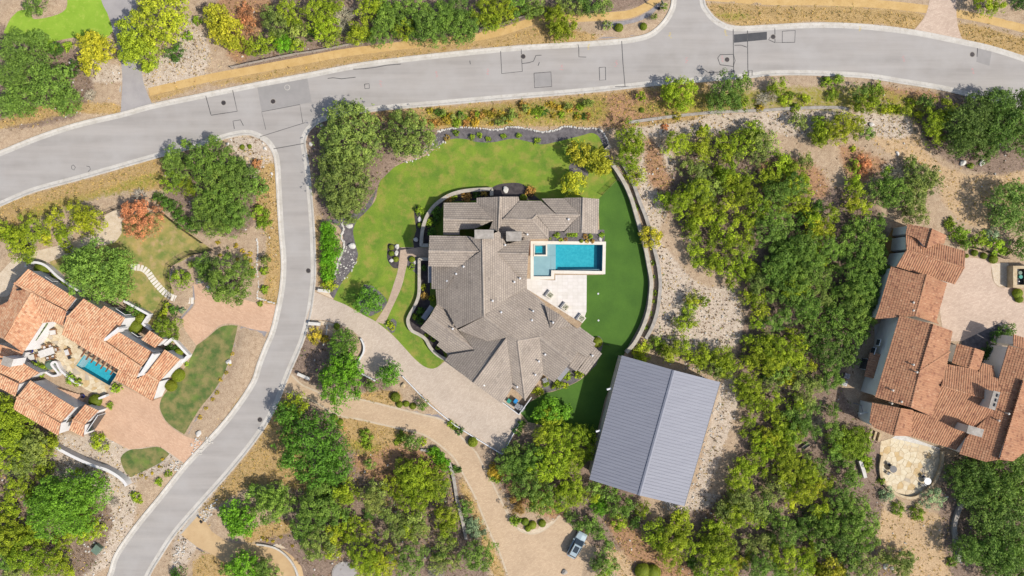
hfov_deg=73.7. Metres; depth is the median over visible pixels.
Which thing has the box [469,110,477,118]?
flowering shrub
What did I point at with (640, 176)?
lime shrub
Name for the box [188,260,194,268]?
agave
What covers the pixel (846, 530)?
oak tree
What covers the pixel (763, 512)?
oak tree
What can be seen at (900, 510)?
leafy shrub
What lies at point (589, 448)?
juniper tree
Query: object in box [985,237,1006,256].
leafy shrub
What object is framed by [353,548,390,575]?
juniper tree
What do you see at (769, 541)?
oak tree
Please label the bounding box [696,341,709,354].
juniper tree
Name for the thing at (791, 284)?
juniper tree
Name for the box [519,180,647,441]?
artificial turf
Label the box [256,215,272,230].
leafy shrub
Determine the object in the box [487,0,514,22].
juniper tree
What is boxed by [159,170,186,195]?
juniper tree
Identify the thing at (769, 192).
oak tree
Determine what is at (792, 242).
oak tree
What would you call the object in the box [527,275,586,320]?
pool patio
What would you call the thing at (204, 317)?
driveway
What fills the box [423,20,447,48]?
oak tree
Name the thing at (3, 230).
juniper tree
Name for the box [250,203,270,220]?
leafy shrub
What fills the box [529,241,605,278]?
swimming pool
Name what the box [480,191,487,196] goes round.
flowering shrub
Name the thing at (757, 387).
juniper tree
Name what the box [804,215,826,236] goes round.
juniper tree
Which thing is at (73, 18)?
lawn
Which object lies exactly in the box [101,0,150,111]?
driveway
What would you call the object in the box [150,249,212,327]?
iron fence
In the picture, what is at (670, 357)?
juniper tree
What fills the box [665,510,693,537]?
juniper tree
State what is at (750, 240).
juniper tree
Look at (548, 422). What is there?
juniper tree
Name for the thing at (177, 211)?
evergreen shrub
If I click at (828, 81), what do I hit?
leafy shrub
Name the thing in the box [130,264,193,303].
stepping stone path
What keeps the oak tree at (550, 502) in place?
on the ground at (244, 358)
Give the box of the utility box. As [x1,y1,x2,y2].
[91,543,104,554]
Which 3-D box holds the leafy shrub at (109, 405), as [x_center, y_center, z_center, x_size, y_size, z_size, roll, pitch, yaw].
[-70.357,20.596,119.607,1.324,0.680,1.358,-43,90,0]
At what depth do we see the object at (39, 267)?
118.71 m
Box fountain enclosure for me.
[1007,266,1023,287]
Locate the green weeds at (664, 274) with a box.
[0,0,1023,575]
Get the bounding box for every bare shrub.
[84,89,97,100]
[110,498,120,506]
[132,187,147,202]
[333,6,353,25]
[338,22,350,34]
[350,6,358,16]
[428,563,446,575]
[757,92,769,104]
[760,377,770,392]
[765,92,776,101]
[811,415,825,430]
[889,166,906,183]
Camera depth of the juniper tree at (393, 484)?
117.28 m
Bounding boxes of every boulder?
[348,243,355,248]
[959,160,965,165]
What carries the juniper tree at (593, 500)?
on the ground at (244, 358)
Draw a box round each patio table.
[890,466,896,472]
[924,478,930,484]
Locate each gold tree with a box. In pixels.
[74,29,116,76]
[202,2,229,29]
[206,23,226,44]
[212,12,243,41]
[222,33,247,51]
[560,167,587,196]
[565,139,591,167]
[586,146,612,176]
[638,226,663,249]
[811,552,847,575]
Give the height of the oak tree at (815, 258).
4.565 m
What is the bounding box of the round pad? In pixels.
[332,562,356,575]
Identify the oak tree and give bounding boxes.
[0,26,51,118]
[0,60,83,118]
[0,446,41,478]
[0,545,22,572]
[2,561,28,575]
[8,423,35,449]
[19,428,53,465]
[21,0,48,17]
[26,29,52,51]
[59,236,138,304]
[160,138,191,172]
[162,153,195,186]
[184,143,224,184]
[189,206,211,229]
[191,190,221,219]
[192,163,232,199]
[192,251,219,285]
[199,198,233,231]
[200,134,225,162]
[200,210,227,239]
[202,180,241,214]
[202,253,256,306]
[205,144,241,180]
[218,161,247,190]
[218,181,253,214]
[218,558,243,575]
[220,200,253,231]
[221,214,244,239]
[228,156,249,176]
[228,163,260,198]
[238,500,257,521]
[243,483,262,502]
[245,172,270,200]
[247,554,279,575]
[254,481,287,508]
[254,490,289,525]
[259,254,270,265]
[260,3,283,22]
[261,11,290,39]
[261,568,283,575]
[263,480,290,500]
[270,487,298,514]
[287,511,325,549]
[288,23,308,44]
[294,496,324,527]
[298,481,337,522]
[298,526,336,561]
[313,497,344,526]
[315,478,340,504]
[340,507,356,526]
[358,487,386,514]
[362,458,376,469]
[362,478,389,503]
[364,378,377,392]
[366,20,396,48]
[371,2,400,36]
[376,0,401,18]
[377,501,401,524]
[378,519,405,550]
[387,539,429,575]
[389,512,409,530]
[390,0,413,27]
[399,0,431,25]
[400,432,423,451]
[403,504,430,530]
[405,21,424,46]
[405,524,430,547]
[410,6,443,48]
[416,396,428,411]
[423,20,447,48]
[428,553,449,575]
[429,0,459,36]
[431,542,449,562]
[432,479,449,501]
[435,532,458,553]
[438,0,470,25]
[439,8,476,46]
[442,553,463,572]
[451,24,475,45]
[457,536,498,572]
[458,499,473,516]
[460,6,482,34]
[494,446,524,474]
[497,459,523,483]
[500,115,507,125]
[501,439,526,461]
[506,0,527,16]
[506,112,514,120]
[507,449,538,483]
[507,470,544,503]
[519,442,547,472]
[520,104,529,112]
[522,458,548,488]
[523,0,544,19]
[525,482,565,517]
[555,0,577,14]
[562,509,577,523]
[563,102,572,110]
[570,0,589,16]
[571,514,586,531]
[576,0,605,17]
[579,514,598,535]
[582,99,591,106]
[585,480,604,495]
[589,522,607,539]
[589,550,605,570]
[593,0,613,16]
[597,551,620,575]
[598,485,619,504]
[601,539,616,554]
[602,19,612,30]
[604,499,627,520]
[617,493,637,517]
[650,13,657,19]
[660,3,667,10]
[676,155,698,177]
[684,176,711,198]
[687,161,712,183]
[690,171,712,188]
[696,186,715,204]
[705,92,728,115]
[708,177,723,194]
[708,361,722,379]
[710,67,743,111]
[713,499,734,517]
[717,495,738,524]
[725,484,756,512]
[731,70,753,95]
[731,145,744,162]
[736,532,753,554]
[737,494,769,522]
[741,550,772,575]
[744,534,770,558]
[746,128,771,154]
[746,273,767,294]
[747,146,770,168]
[748,268,767,287]
[750,216,786,251]
[754,130,779,154]
[757,179,792,206]
[757,202,789,229]
[757,555,787,575]
[758,473,788,502]
[759,254,787,281]
[759,315,781,334]
[759,491,777,509]
[761,249,797,281]
[761,261,789,287]
[762,371,783,391]
[762,531,777,551]
[763,282,781,303]
[763,504,785,526]
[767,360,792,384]
[769,240,789,255]
[769,271,788,290]
[770,244,807,277]
[770,521,799,553]
[771,512,795,537]
[772,232,787,247]
[773,308,793,329]
[775,213,796,235]
[776,169,808,201]
[777,231,816,267]
[777,281,803,304]
[777,296,805,324]
[781,404,797,421]
[785,263,817,292]
[785,413,811,439]
[786,230,820,262]
[787,371,816,400]
[788,112,808,129]
[788,282,814,306]
[789,250,825,286]
[790,518,811,540]
[793,150,813,172]
[793,389,815,403]
[793,404,812,424]
[794,289,825,322]
[797,248,825,275]
[797,449,815,469]
[798,396,816,412]
[798,425,821,444]
[799,317,829,346]
[802,316,814,327]
[803,337,825,359]
[804,502,828,529]
[805,282,832,307]
[805,373,824,394]
[806,264,833,292]
[807,523,834,554]
[808,457,829,475]
[811,338,845,367]
[811,400,824,415]
[812,542,832,560]
[813,509,842,540]
[816,416,843,440]
[817,234,843,264]
[817,320,845,348]
[817,372,837,394]
[820,307,842,330]
[820,354,844,375]
[820,366,845,387]
[821,437,842,460]
[823,296,837,309]
[823,299,851,327]
[825,281,839,299]
[825,401,840,417]
[826,262,841,276]
[826,528,859,557]
[827,478,857,512]
[829,452,846,466]
[829,501,848,517]
[830,510,866,545]
[831,552,847,565]
[834,317,858,345]
[835,279,861,306]
[835,457,857,479]
[836,253,871,286]
[837,235,856,254]
[838,243,861,266]
[838,280,856,300]
[838,540,865,566]
[840,223,860,244]
[840,301,869,329]
[840,347,861,367]
[841,327,867,350]
[841,491,870,522]
[841,556,865,575]
[842,292,877,318]
[842,469,863,489]
[845,215,862,228]
[848,82,870,102]
[848,215,878,243]
[849,262,881,299]
[849,506,880,539]
[850,277,880,303]
[850,318,870,338]
[852,526,880,552]
[853,233,885,262]
[853,305,877,326]
[853,552,880,575]
[858,125,875,140]
[858,245,889,277]
[864,178,890,205]
[865,212,888,233]
[868,262,890,281]
[869,170,895,197]
[871,227,891,244]
[871,243,888,260]
[876,176,913,210]
[878,545,898,566]
[884,551,913,575]
[893,177,928,212]
[896,546,918,569]
[901,197,929,226]
[903,153,918,170]
[903,163,931,186]
[905,173,931,198]
[916,93,934,109]
[917,162,941,187]
[918,171,944,196]
[940,90,1005,165]
[941,456,1004,508]
[947,525,1009,567]
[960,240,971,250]
[965,494,1008,534]
[974,469,1023,516]
[978,550,1023,575]
[980,86,1023,154]
[981,454,1023,503]
[982,177,1023,235]
[986,491,1023,541]
[987,527,1023,575]
[1001,87,1023,157]
[1006,233,1023,249]
[1011,241,1023,260]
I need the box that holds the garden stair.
[58,387,85,401]
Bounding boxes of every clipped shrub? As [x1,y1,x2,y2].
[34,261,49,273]
[88,394,101,405]
[128,320,142,333]
[135,313,145,323]
[165,380,177,391]
[171,369,185,381]
[174,348,182,354]
[334,323,339,329]
[336,418,343,424]
[390,392,399,401]
[396,401,402,407]
[403,401,409,406]
[408,256,414,261]
[410,403,416,409]
[468,437,477,446]
[519,194,526,200]
[522,518,528,525]
[525,525,530,531]
[528,520,536,528]
[538,519,545,526]
[593,337,602,346]
[614,23,622,31]
[634,563,649,575]
[640,22,646,29]
[649,564,660,575]
[971,250,977,255]
[980,253,987,258]
[988,255,997,263]
[1012,288,1022,297]
[1015,297,1023,302]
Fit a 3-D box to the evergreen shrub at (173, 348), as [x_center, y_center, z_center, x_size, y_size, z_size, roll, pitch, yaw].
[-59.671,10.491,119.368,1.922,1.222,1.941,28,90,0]
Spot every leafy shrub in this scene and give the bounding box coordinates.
[31,361,44,367]
[43,39,58,53]
[63,41,72,52]
[65,372,76,384]
[73,378,81,386]
[106,402,113,408]
[110,383,123,392]
[151,314,183,340]
[154,477,162,486]
[164,469,172,477]
[167,266,193,290]
[182,31,193,41]
[192,15,202,25]
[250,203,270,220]
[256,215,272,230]
[259,266,268,274]
[260,285,268,294]
[359,428,373,442]
[361,438,373,450]
[395,429,405,443]
[415,205,425,215]
[426,217,432,226]
[447,420,453,428]
[452,118,461,127]
[488,473,500,483]
[509,515,521,526]
[521,3,535,19]
[534,137,540,144]
[535,105,544,113]
[557,110,564,118]
[563,371,572,380]
[576,103,584,110]
[647,334,666,351]
[682,308,695,319]
[779,423,804,445]
[783,431,797,451]
[784,91,794,99]
[790,103,800,112]
[820,76,832,86]
[824,425,857,457]
[825,87,838,102]
[830,73,845,92]
[835,435,861,460]
[841,424,866,452]
[845,158,861,172]
[854,432,874,456]
[857,452,872,462]
[859,426,872,439]
[863,458,873,472]
[864,79,885,102]
[876,476,884,484]
[882,165,893,175]
[890,500,905,517]
[909,504,925,520]
[943,215,955,228]
[946,556,956,566]
[947,223,970,242]
[957,235,967,247]
[967,162,974,168]
[970,230,988,248]
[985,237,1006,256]
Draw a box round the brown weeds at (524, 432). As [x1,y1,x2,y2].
[0,0,1023,575]
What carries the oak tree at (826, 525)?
on the ground at (244, 358)
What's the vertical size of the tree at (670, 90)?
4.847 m
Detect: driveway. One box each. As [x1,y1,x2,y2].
[94,386,203,462]
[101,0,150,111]
[177,510,199,545]
[181,514,302,575]
[182,283,275,344]
[284,375,596,575]
[305,292,520,452]
[915,0,961,38]
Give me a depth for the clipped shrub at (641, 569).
118.72 m
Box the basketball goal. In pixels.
[854,403,867,413]
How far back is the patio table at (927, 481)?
119.18 m
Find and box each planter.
[546,291,554,299]
[561,303,569,310]
[577,314,585,322]
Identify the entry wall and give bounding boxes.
[297,372,310,379]
[308,322,320,325]
[318,289,330,292]
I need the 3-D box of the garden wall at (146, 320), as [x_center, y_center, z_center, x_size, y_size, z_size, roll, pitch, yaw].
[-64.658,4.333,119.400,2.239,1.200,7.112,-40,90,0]
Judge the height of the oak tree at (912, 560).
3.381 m
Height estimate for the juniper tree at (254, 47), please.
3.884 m
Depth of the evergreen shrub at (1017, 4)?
119.14 m
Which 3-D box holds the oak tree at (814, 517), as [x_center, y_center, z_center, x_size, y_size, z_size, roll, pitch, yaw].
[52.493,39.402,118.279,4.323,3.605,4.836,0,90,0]
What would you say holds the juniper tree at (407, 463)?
on the ground at (244, 358)
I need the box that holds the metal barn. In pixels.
[588,355,719,505]
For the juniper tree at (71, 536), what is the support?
on the ground at (244, 358)
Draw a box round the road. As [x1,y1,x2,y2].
[0,0,1023,575]
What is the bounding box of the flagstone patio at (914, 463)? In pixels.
[869,430,939,495]
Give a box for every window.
[45,276,57,281]
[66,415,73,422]
[116,308,130,314]
[859,358,867,369]
[870,347,875,354]
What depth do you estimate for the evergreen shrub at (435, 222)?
119.40 m
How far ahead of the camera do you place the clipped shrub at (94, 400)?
118.89 m
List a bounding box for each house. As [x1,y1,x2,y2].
[0,269,185,436]
[421,197,601,403]
[858,224,1023,461]
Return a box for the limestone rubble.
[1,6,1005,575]
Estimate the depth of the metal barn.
114.02 m
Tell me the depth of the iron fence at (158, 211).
119.21 m
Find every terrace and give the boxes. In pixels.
[30,324,108,395]
[874,323,879,341]
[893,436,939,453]
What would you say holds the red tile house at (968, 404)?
on the ground at (244, 358)
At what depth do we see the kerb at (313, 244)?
119.98 m
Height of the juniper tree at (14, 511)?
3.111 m
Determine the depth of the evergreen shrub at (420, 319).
119.29 m
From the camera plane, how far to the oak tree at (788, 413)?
117.86 m
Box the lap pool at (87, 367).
[74,353,116,387]
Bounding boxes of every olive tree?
[309,145,379,225]
[312,97,389,173]
[380,107,438,164]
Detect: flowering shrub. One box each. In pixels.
[420,292,428,299]
[429,119,437,127]
[436,118,445,125]
[461,192,471,202]
[462,119,469,126]
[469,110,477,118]
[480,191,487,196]
[503,494,524,515]
[518,100,526,109]
[525,185,535,196]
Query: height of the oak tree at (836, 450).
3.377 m
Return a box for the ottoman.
[28,354,35,359]
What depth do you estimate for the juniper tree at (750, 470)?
117.07 m
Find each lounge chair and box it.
[49,329,56,335]
[64,348,71,355]
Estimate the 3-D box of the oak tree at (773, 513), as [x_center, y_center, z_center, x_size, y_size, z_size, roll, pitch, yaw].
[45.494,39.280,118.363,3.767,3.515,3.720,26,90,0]
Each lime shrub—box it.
[89,432,109,453]
[130,491,141,502]
[156,310,167,318]
[161,302,171,311]
[320,279,338,291]
[385,320,394,326]
[420,438,426,445]
[531,386,543,396]
[551,379,563,389]
[574,370,584,378]
[623,162,646,186]
[631,339,650,361]
[777,95,791,107]
[797,92,810,106]
[880,99,895,115]
[889,104,901,114]
[905,97,917,108]
[909,110,923,123]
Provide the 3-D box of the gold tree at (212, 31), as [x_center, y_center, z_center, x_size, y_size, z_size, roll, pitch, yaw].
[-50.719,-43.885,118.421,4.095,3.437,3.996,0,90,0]
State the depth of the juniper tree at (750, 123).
117.78 m
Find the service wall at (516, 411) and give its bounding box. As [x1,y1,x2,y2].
[503,396,531,414]
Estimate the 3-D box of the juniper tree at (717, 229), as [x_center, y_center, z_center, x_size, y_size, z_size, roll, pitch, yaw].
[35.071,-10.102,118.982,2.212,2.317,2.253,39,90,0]
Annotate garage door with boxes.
[86,413,105,432]
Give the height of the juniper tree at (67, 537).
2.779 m
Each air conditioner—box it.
[514,402,520,409]
[842,372,850,378]
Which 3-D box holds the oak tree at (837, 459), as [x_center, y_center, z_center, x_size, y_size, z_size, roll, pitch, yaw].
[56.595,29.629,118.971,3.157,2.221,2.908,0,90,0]
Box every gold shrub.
[307,326,321,345]
[320,335,329,343]
[441,116,450,125]
[471,117,479,127]
[484,462,500,480]
[487,110,497,118]
[490,467,503,479]
[547,100,555,109]
[549,112,557,119]
[555,104,562,112]
[672,112,681,121]
[755,104,764,111]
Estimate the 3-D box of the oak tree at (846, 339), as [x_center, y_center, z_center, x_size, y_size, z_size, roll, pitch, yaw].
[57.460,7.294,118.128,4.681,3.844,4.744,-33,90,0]
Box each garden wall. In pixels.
[24,261,84,292]
[45,360,82,385]
[55,443,131,485]
[123,300,154,330]
[164,337,191,362]
[256,543,298,575]
[358,338,375,380]
[402,376,501,454]
[406,258,446,360]
[419,187,492,246]
[448,462,467,539]
[604,145,652,353]
[622,164,661,339]
[629,106,848,123]
[857,459,866,477]
[878,450,943,498]
[951,498,964,561]
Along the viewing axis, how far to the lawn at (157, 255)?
119.99 m
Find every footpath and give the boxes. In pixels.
[148,0,660,95]
[376,247,428,323]
[705,0,1023,32]
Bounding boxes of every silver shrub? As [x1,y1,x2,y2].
[463,515,486,538]
[878,485,894,501]
[919,487,946,510]
[985,225,1001,243]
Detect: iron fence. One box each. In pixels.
[99,204,201,242]
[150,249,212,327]
[970,247,1008,258]
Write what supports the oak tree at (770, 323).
on the ground at (244, 358)
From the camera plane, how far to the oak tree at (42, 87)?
116.15 m
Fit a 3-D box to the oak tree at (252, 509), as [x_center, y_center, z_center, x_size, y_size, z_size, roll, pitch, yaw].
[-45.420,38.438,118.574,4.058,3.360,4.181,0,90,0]
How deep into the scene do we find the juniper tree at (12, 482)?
117.64 m
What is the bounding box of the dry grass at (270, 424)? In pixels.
[0,0,1023,575]
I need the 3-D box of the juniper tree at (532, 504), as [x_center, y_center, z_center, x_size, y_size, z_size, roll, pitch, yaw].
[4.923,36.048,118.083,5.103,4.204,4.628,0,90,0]
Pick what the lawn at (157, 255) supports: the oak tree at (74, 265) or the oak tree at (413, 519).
the oak tree at (74, 265)
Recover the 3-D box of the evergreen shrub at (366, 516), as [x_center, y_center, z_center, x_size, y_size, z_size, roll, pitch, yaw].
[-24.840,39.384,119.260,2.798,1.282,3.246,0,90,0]
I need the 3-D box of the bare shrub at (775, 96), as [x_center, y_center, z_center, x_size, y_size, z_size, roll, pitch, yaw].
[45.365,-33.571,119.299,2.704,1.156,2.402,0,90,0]
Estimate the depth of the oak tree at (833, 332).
117.08 m
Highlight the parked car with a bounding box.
[566,531,586,558]
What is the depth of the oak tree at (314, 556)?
116.10 m
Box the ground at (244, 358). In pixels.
[0,0,1023,575]
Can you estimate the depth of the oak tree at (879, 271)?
117.89 m
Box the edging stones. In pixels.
[256,125,609,345]
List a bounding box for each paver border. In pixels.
[284,391,507,574]
[291,374,559,534]
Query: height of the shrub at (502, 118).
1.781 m
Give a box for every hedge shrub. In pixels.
[271,33,296,53]
[319,220,335,236]
[319,239,343,259]
[319,251,340,268]
[319,261,338,277]
[320,229,340,247]
[320,269,335,285]
[426,446,439,456]
[432,450,445,464]
[438,458,450,471]
[590,499,608,517]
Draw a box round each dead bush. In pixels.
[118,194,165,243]
[235,1,253,20]
[238,15,256,34]
[250,158,261,169]
[660,122,668,129]
[853,154,871,175]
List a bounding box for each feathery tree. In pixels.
[23,468,113,543]
[270,400,355,489]
[326,327,359,358]
[352,285,385,315]
[375,359,403,388]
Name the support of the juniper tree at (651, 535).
on the ground at (244, 358)
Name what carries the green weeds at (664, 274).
on the ground at (244, 358)
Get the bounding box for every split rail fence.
[230,41,362,68]
[479,15,527,29]
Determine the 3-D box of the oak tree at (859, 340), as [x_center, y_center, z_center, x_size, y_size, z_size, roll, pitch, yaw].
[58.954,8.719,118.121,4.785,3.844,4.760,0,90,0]
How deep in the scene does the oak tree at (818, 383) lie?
117.38 m
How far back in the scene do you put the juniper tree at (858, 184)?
117.89 m
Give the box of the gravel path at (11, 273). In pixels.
[0,209,121,296]
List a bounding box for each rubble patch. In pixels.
[170,461,182,470]
[173,542,186,563]
[180,31,225,76]
[190,437,212,454]
[198,502,216,521]
[267,155,277,256]
[336,246,356,282]
[405,136,446,162]
[660,501,685,510]
[662,357,702,377]
[687,377,726,509]
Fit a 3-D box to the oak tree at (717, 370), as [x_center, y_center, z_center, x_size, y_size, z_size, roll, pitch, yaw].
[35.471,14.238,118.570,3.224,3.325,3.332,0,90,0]
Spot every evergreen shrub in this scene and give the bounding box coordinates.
[44,41,63,59]
[62,59,80,77]
[124,301,140,315]
[151,192,165,204]
[160,196,172,211]
[163,40,187,63]
[165,343,177,350]
[167,200,181,215]
[169,305,178,314]
[170,565,187,575]
[171,208,186,222]
[175,214,191,228]
[186,223,201,234]
[305,29,317,41]
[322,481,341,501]
[362,504,377,521]
[415,315,423,323]
[416,307,424,315]
[427,227,437,235]
[431,206,442,220]
[432,215,441,226]
[433,108,440,115]
[448,465,457,473]
[455,428,464,435]
[472,191,479,198]
[512,424,522,435]
[517,419,526,427]
[622,510,641,529]
[686,555,698,569]
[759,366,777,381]
[788,208,815,233]
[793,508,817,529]
[805,200,826,219]
[981,341,996,356]
[989,328,1004,342]
[998,323,1016,335]
[1010,0,1023,10]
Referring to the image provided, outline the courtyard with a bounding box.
[940,257,1023,348]
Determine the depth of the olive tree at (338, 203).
116.01 m
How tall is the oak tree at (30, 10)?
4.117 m
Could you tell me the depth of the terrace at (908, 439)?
119.96 m
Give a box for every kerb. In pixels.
[0,0,676,155]
[0,130,285,575]
[145,70,1017,575]
[700,0,1023,61]
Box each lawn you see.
[4,0,112,44]
[50,213,210,331]
[121,447,168,476]
[160,325,237,433]
[333,133,616,368]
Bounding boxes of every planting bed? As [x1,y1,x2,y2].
[156,303,193,332]
[170,257,204,299]
[188,326,266,433]
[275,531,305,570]
[307,320,340,332]
[317,285,332,298]
[326,190,376,297]
[358,284,386,315]
[385,318,396,332]
[387,207,421,267]
[398,378,446,421]
[407,257,419,274]
[410,261,444,356]
[423,191,491,243]
[431,127,607,148]
[492,183,539,199]
[505,507,552,532]
[540,336,602,392]
[548,230,604,241]
[569,163,587,176]
[598,3,662,38]
[962,322,1010,360]
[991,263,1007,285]
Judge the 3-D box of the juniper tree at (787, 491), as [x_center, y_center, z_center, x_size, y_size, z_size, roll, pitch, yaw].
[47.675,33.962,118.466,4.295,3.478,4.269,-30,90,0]
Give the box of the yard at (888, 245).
[885,229,896,260]
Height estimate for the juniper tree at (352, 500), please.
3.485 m
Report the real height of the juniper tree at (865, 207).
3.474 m
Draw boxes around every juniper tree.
[0,219,13,241]
[0,392,16,415]
[0,396,27,431]
[0,409,36,438]
[0,418,22,450]
[0,426,30,458]
[0,437,28,473]
[0,484,19,503]
[0,501,5,518]
[0,501,21,519]
[0,510,20,539]
[0,521,33,560]
[2,226,26,247]
[3,534,44,570]
[5,226,37,263]
[6,470,28,488]
[12,243,36,264]
[15,475,35,497]
[15,516,35,536]
[16,213,50,242]
[19,557,43,575]
[20,441,46,471]
[20,488,34,504]
[24,526,39,542]
[31,547,62,575]
[32,432,60,459]
[32,460,55,480]
[33,537,48,548]
[39,231,52,246]
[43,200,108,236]
[44,431,59,449]
[47,541,71,567]
[51,534,67,549]
[52,223,72,245]
[54,558,75,575]
[60,243,72,253]
[62,525,77,544]
[69,523,95,544]
[74,467,85,475]
[74,505,97,522]
[85,515,107,540]
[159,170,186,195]
[173,176,196,197]
[243,36,267,56]
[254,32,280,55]
[274,0,304,22]
[281,390,309,420]
[285,13,303,33]
[290,38,306,51]
[302,0,335,30]
[304,13,340,41]
[317,0,344,18]
[320,25,341,47]
[321,543,341,560]
[324,523,346,548]
[329,514,350,536]
[331,476,358,504]
[333,485,360,507]
[337,481,358,500]
[339,528,356,542]
[342,531,386,574]
[343,27,364,45]
[346,514,366,536]
[347,10,372,37]
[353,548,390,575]
[355,0,382,21]
[358,24,374,42]
[358,520,374,535]
[369,0,391,14]
[369,543,399,575]
[379,474,404,500]
[390,15,414,41]
[391,457,422,483]
[392,486,426,516]
[397,465,433,496]
[398,521,416,540]
[407,482,435,511]
[413,453,438,476]
[422,462,452,495]
[426,481,451,504]
[433,502,460,531]
[433,516,457,543]
[470,0,497,26]
[480,9,499,33]
[486,11,509,28]
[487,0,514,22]
[502,2,521,25]
[526,448,564,483]
[526,484,553,509]
[532,417,556,446]
[539,435,574,474]
[540,3,581,42]
[541,404,563,428]
[541,420,571,446]
[543,484,571,514]
[555,465,581,489]
[558,477,587,506]
[560,423,590,449]
[562,444,590,471]
[568,488,587,506]
[575,424,597,446]
[577,437,596,460]
[587,489,600,502]
[594,560,613,575]
[610,514,626,532]
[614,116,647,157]
[614,143,641,172]
[634,500,650,519]
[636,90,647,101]
[641,517,665,547]
[648,529,670,551]
[652,191,672,212]
[654,524,689,559]
[656,541,687,575]
[658,347,679,363]
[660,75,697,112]
[660,130,692,158]
[660,335,681,357]
[662,190,693,220]
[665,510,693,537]
[669,506,690,526]
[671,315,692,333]
[672,334,694,355]
[674,524,694,546]
[676,182,691,201]
[678,215,699,233]
[680,224,701,244]
[681,300,698,313]
[682,349,700,366]
[683,537,701,557]
[684,173,714,204]
[685,208,702,228]
[685,289,703,304]
[686,137,715,166]
[686,239,708,257]
[686,316,699,328]
[687,126,713,153]
[689,201,711,217]
[689,201,712,220]
[690,211,707,227]
[690,251,707,267]
[692,529,711,552]
[692,561,716,575]
[694,358,712,373]
[695,537,730,572]
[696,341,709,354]
[698,123,711,136]
[698,296,710,307]
[699,347,715,365]
[700,247,719,268]
[702,211,714,226]
[702,517,717,532]
[703,257,720,276]
[703,527,737,557]
[704,233,718,249]
[704,520,730,545]
[707,200,722,213]
[707,546,738,575]
[708,161,720,176]
[708,223,720,236]
[708,514,731,535]
[710,130,730,150]
[711,209,727,227]
[711,344,733,368]
[713,140,736,164]
[714,192,743,218]
[714,354,738,378]
[714,372,729,379]
[715,154,740,181]
[715,253,739,279]
[717,226,736,245]
[718,169,740,195]
[719,168,739,187]
[719,356,737,372]
[720,234,747,258]
[722,506,745,529]
[723,469,754,494]
[723,500,753,528]
[723,555,741,575]
[725,276,739,292]
[726,210,757,237]
[726,456,757,484]
[729,133,757,158]
[729,257,750,283]
[729,371,755,394]
[730,178,758,206]
[731,178,747,194]
[734,549,752,569]
[735,390,757,408]
[736,126,758,144]
[736,353,759,371]
[736,456,756,471]
[737,229,755,246]
[737,241,757,267]
[737,288,752,304]
[737,373,765,402]
[737,429,748,438]
[738,94,753,111]
[739,166,756,181]
[739,333,755,347]
[739,415,757,428]
[741,342,763,365]
[743,193,771,221]
[744,119,764,137]
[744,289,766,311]
[745,259,760,277]
[745,353,768,376]
[745,397,766,415]
[747,430,766,446]
[747,447,767,466]
[748,333,777,362]
[748,508,768,529]
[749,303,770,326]
[749,316,765,329]
[751,436,776,461]
[752,168,779,193]
[756,425,763,432]
[756,463,768,478]
[757,328,775,344]
[760,349,789,377]
[760,427,779,450]
[761,162,783,183]
[761,386,784,411]
[762,334,795,365]
[762,406,780,421]
[764,438,786,458]
[765,147,791,173]
[766,83,774,91]
[767,462,792,489]
[767,540,799,570]
[768,76,787,95]
[769,422,788,442]
[771,413,791,433]
[772,190,800,214]
[772,443,799,469]
[776,367,796,387]
[777,449,807,481]
[778,473,798,499]
[779,162,809,193]
[779,370,796,387]
[780,273,810,299]
[780,565,794,575]
[781,154,796,169]
[781,491,800,513]
[783,327,800,343]
[783,331,809,360]
[783,392,806,413]
[786,346,807,370]
[788,473,819,507]
[789,548,816,575]
[790,358,810,377]
[793,184,814,204]
[796,197,814,214]
[796,458,821,486]
[799,534,819,558]
[802,208,822,228]
[803,222,823,243]
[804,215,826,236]
[805,232,822,258]
[805,359,817,373]
[807,127,829,145]
[807,478,826,498]
[807,495,832,519]
[810,115,829,127]
[811,121,833,138]
[813,134,827,148]
[817,472,837,491]
[819,202,840,224]
[822,217,835,240]
[824,109,866,145]
[840,192,861,213]
[844,170,860,188]
[844,177,868,198]
[850,199,872,218]
[851,93,874,115]
[865,96,883,113]
[898,105,911,115]
[919,106,946,136]
[922,127,946,148]
[933,93,957,122]
[970,0,997,18]
[989,0,1011,15]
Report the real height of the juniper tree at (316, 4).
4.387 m
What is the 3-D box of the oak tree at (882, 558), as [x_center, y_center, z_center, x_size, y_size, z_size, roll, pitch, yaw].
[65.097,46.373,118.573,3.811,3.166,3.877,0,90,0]
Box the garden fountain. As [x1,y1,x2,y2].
[45,360,55,369]
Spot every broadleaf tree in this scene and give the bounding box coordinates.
[114,14,164,72]
[128,0,192,47]
[217,498,258,538]
[224,548,258,575]
[316,352,366,407]
[530,395,572,423]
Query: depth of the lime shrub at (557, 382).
119.24 m
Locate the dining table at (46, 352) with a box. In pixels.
[38,347,56,357]
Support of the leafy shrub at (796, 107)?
on the ground at (244, 358)
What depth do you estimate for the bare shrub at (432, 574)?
119.15 m
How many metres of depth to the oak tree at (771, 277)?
116.94 m
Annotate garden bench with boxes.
[801,443,810,449]
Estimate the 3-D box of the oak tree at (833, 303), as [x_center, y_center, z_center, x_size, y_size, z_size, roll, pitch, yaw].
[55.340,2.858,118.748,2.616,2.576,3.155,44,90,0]
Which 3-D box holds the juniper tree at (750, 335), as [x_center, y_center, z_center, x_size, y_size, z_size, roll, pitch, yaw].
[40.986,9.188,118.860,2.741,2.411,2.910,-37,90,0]
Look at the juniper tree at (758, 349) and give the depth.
117.08 m
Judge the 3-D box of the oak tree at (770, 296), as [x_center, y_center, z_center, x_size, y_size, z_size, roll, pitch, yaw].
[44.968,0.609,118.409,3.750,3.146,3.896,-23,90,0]

